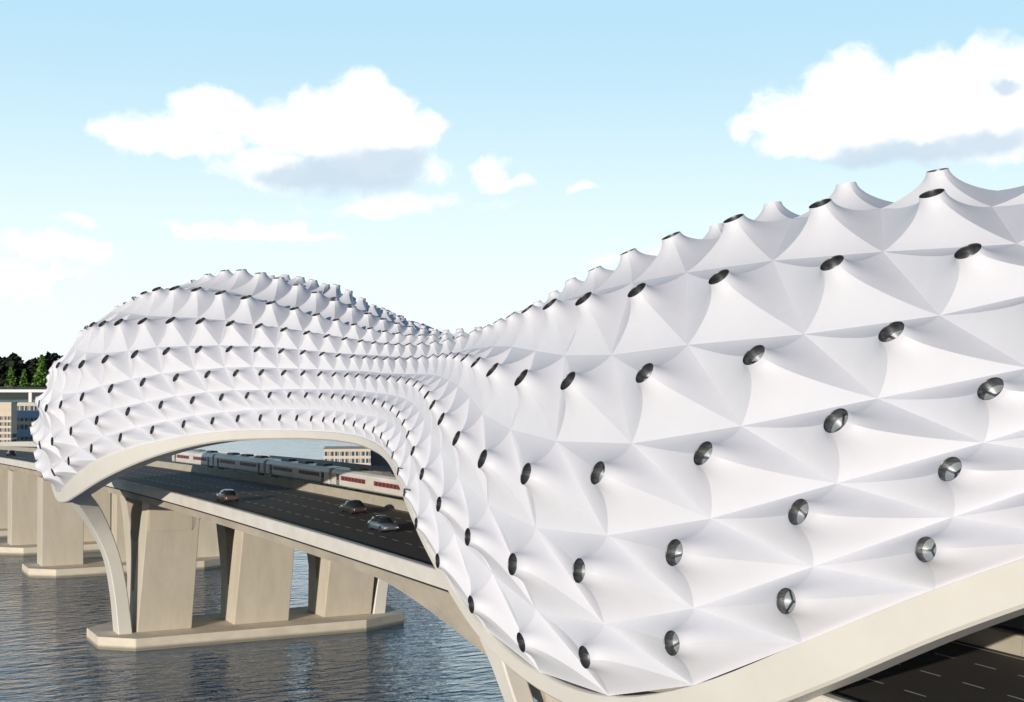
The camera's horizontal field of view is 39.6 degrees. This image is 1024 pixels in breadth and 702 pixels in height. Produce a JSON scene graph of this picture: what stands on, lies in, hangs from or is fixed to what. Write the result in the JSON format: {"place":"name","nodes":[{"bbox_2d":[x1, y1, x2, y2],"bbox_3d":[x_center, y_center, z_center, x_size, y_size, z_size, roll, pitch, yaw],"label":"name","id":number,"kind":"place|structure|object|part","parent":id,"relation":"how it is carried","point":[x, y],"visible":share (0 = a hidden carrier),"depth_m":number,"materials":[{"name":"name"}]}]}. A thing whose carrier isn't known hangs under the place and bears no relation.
{"place":"outdoors","nodes":[
{"label":"outdoors","id":0,"kind":"place"},
{"bbox_2d":[0,386,46,399],"bbox_3d":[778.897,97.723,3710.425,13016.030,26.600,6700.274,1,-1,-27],"label":"shore","id":1,"kind":"structure","parent":0,"point":[14,395],"depth_m":2574.34,"materials":[{"name":"beige concrete"}]},
{"bbox_2d":[4,366,16,386],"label":"conifer tree","id":2,"kind":"object","parent":1,"relation":"on","point":[10,379],"visible":0.94,"depth_m":2922.97,"materials":[{"name":"green plant"}]},
{"bbox_2d":[18,369,29,386],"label":"conifer tree","id":3,"kind":"object","parent":1,"relation":"on","point":[25,380],"visible":0.98,"depth_m":2922.46,"materials":[{"name":"green plant"}]},
{"bbox_2d":[0,351,63,385],"bbox_3d":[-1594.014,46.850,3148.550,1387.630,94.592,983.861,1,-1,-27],"label":"woods","id":4,"kind":"object","parent":1,"relation":"on","point":[15,361],"visible":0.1,"depth_m":3012.02,"materials":[{"name":"green plant"}]},
{"bbox_2d":[31,354,47,386],"bbox_3d":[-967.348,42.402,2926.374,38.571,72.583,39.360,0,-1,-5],"label":"conifer tree","id":5,"kind":"object","parent":1,"relation":"on","point":[39,380],"visible":0.93,"depth_m":2919.65,"materials":[{"name":"green plant"}]},
{"bbox_2d":[17,440,32,441],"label":"quay","id":6,"kind":"structure","parent":0,"point":[24,440],"depth_m":752.91,"materials":[{"name":"concrete"}]},
{"bbox_2d":[0,402,17,441],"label":"apartment building","id":7,"kind":"structure","parent":6,"relation":"on","point":[8,421],"depth_m":722.05,"materials":[{"name":"grey"}]},
{"bbox_2d":[17,402,39,439],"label":"apartment building","id":8,"kind":"structure","parent":6,"relation":"on","point":[28,413],"depth_m":759.64,"materials":[{"name":"blue"}]},
{"bbox_2d":[0,399,537,701],"bbox_3d":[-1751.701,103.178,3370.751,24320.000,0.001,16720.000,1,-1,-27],"label":"water","id":9,"kind":"structure","parent":0,"point":[49,652],"depth_m":168.13,"materials":[{"name":"blue liquid"}]},
{"bbox_2d":[0,468,8,537],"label":"bridge pier","id":10,"kind":"structure","parent":9,"relation":"in","point":[3,503],"depth_m":301.20,"materials":[{"name":"concrete"}]},
{"bbox_2d":[0,385,45,401],"bbox_3d":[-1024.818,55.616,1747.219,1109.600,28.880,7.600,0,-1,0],"label":"distant bridge","id":11,"kind":"structure","parent":9,"relation":"in","point":[10,388],"depth_m":1743.60,"materials":[{"name":"white concrete"}]},
{"bbox_2d":[0,470,109,555],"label":"bridge pier","id":12,"kind":"structure","parent":9,"relation":"in","point":[22,514],"depth_m":271.37,"materials":[{"name":"concrete"}]},
{"bbox_2d":[22,476,220,578],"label":"bridge pier","id":13,"kind":"structure","parent":9,"relation":"in","point":[60,534],"depth_m":241.32,"materials":[{"name":"concrete"}]},
{"bbox_2d":[87,495,403,650],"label":"bridge pier","id":14,"kind":"structure","parent":9,"relation":"in","point":[161,546],"depth_m":182.08,"materials":[{"name":"concrete"}]},
{"bbox_2d":[0,442,1023,701],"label":"bridge deck","id":15,"kind":"structure","parent":14,"relation":"on","point":[422,584],"depth_m":123.50,"materials":[{"name":"concrete"}]},
{"bbox_2d":[172,449,403,499],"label":"commuter train","id":16,"kind":"object","parent":15,"relation":"on","point":[366,479],"visible":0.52,"depth_m":174.42,"materials":[{"name":"white metal"}]},
{"bbox_2d":[30,168,1023,701],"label":"bridge canopy","id":17,"kind":"object","parent":14,"relation":"on","point":[792,442],"visible":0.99,"depth_m":72.83,"materials":[{"name":"fabric"}]},
{"bbox_2d":[545,694,559,701],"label":"bridge pier","id":18,"kind":"structure","parent":9,"relation":"in","point":[549,698],"depth_m":84.18,"materials":[{"name":"concrete"}]},
{"bbox_2d":[0,450,1023,701],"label":"road","id":19,"kind":"structure","parent":0,"point":[1000,682],"depth_m":110.50,"materials":[{"name":"grey asphalt"}]},
{"bbox_2d":[6,450,15,455],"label":"car","id":20,"kind":"object","parent":19,"relation":"on","point":[11,452],"visible":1,"depth_m":304.52,"materials":[{"name":"grey paint"}]},
{"bbox_2d":[216,489,237,501],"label":"car","id":21,"kind":"object","parent":19,"relation":"on","point":[223,495],"visible":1,"depth_m":151.31,"materials":[{"name":"grey paint"}]},
{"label":"windows","id":22,"kind":"part","parent":21,"relation":"part of","materials":[{"name":"black glass"}]},
{"bbox_2d":[340,499,366,513],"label":"car","id":23,"kind":"object","parent":19,"relation":"on","point":[351,506],"visible":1,"depth_m":137.52,"materials":[{"name":"grey paint"}]},
{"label":"windows","id":24,"kind":"part","parent":23,"relation":"part of","materials":[{"name":"black glass"}]},
{"bbox_2d":[367,515,398,532],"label":"car","id":25,"kind":"object","parent":19,"relation":"on","point":[381,523],"visible":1,"depth_m":121.92,"materials":[{"name":"silver metal"}]},
{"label":"windows","id":26,"kind":"part","parent":25,"relation":"part of","materials":[{"name":"black glass"}]},
{"bbox_2d":[23,451,1023,701],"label":"lane markings","id":27,"kind":"object","parent":19,"relation":"on","point":[431,565],"visible":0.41,"depth_m":108.25,"materials":[{"name":"paint"}]},
{"bbox_2d":[0,0,1023,362],"label":"sky","id":28,"kind":"structure","parent":0,"point":[450,165],"materials":[{"name":"blue"}]},
{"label":"quay","id":29,"kind":"structure","parent":0,"visible":0},
{"bbox_2d":[323,446,370,464],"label":"office building","id":30,"kind":"structure","parent":29,"relation":"on","point":[355,454],"depth_m":456.41,"materials":[{"name":"grey"}]},
{"bbox_2d":[371,450,389,466],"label":"service building","id":31,"kind":"structure","parent":29,"relation":"on","point":[377,459],"depth_m":467.80,"materials":[{"name":"glass"}]}
]}

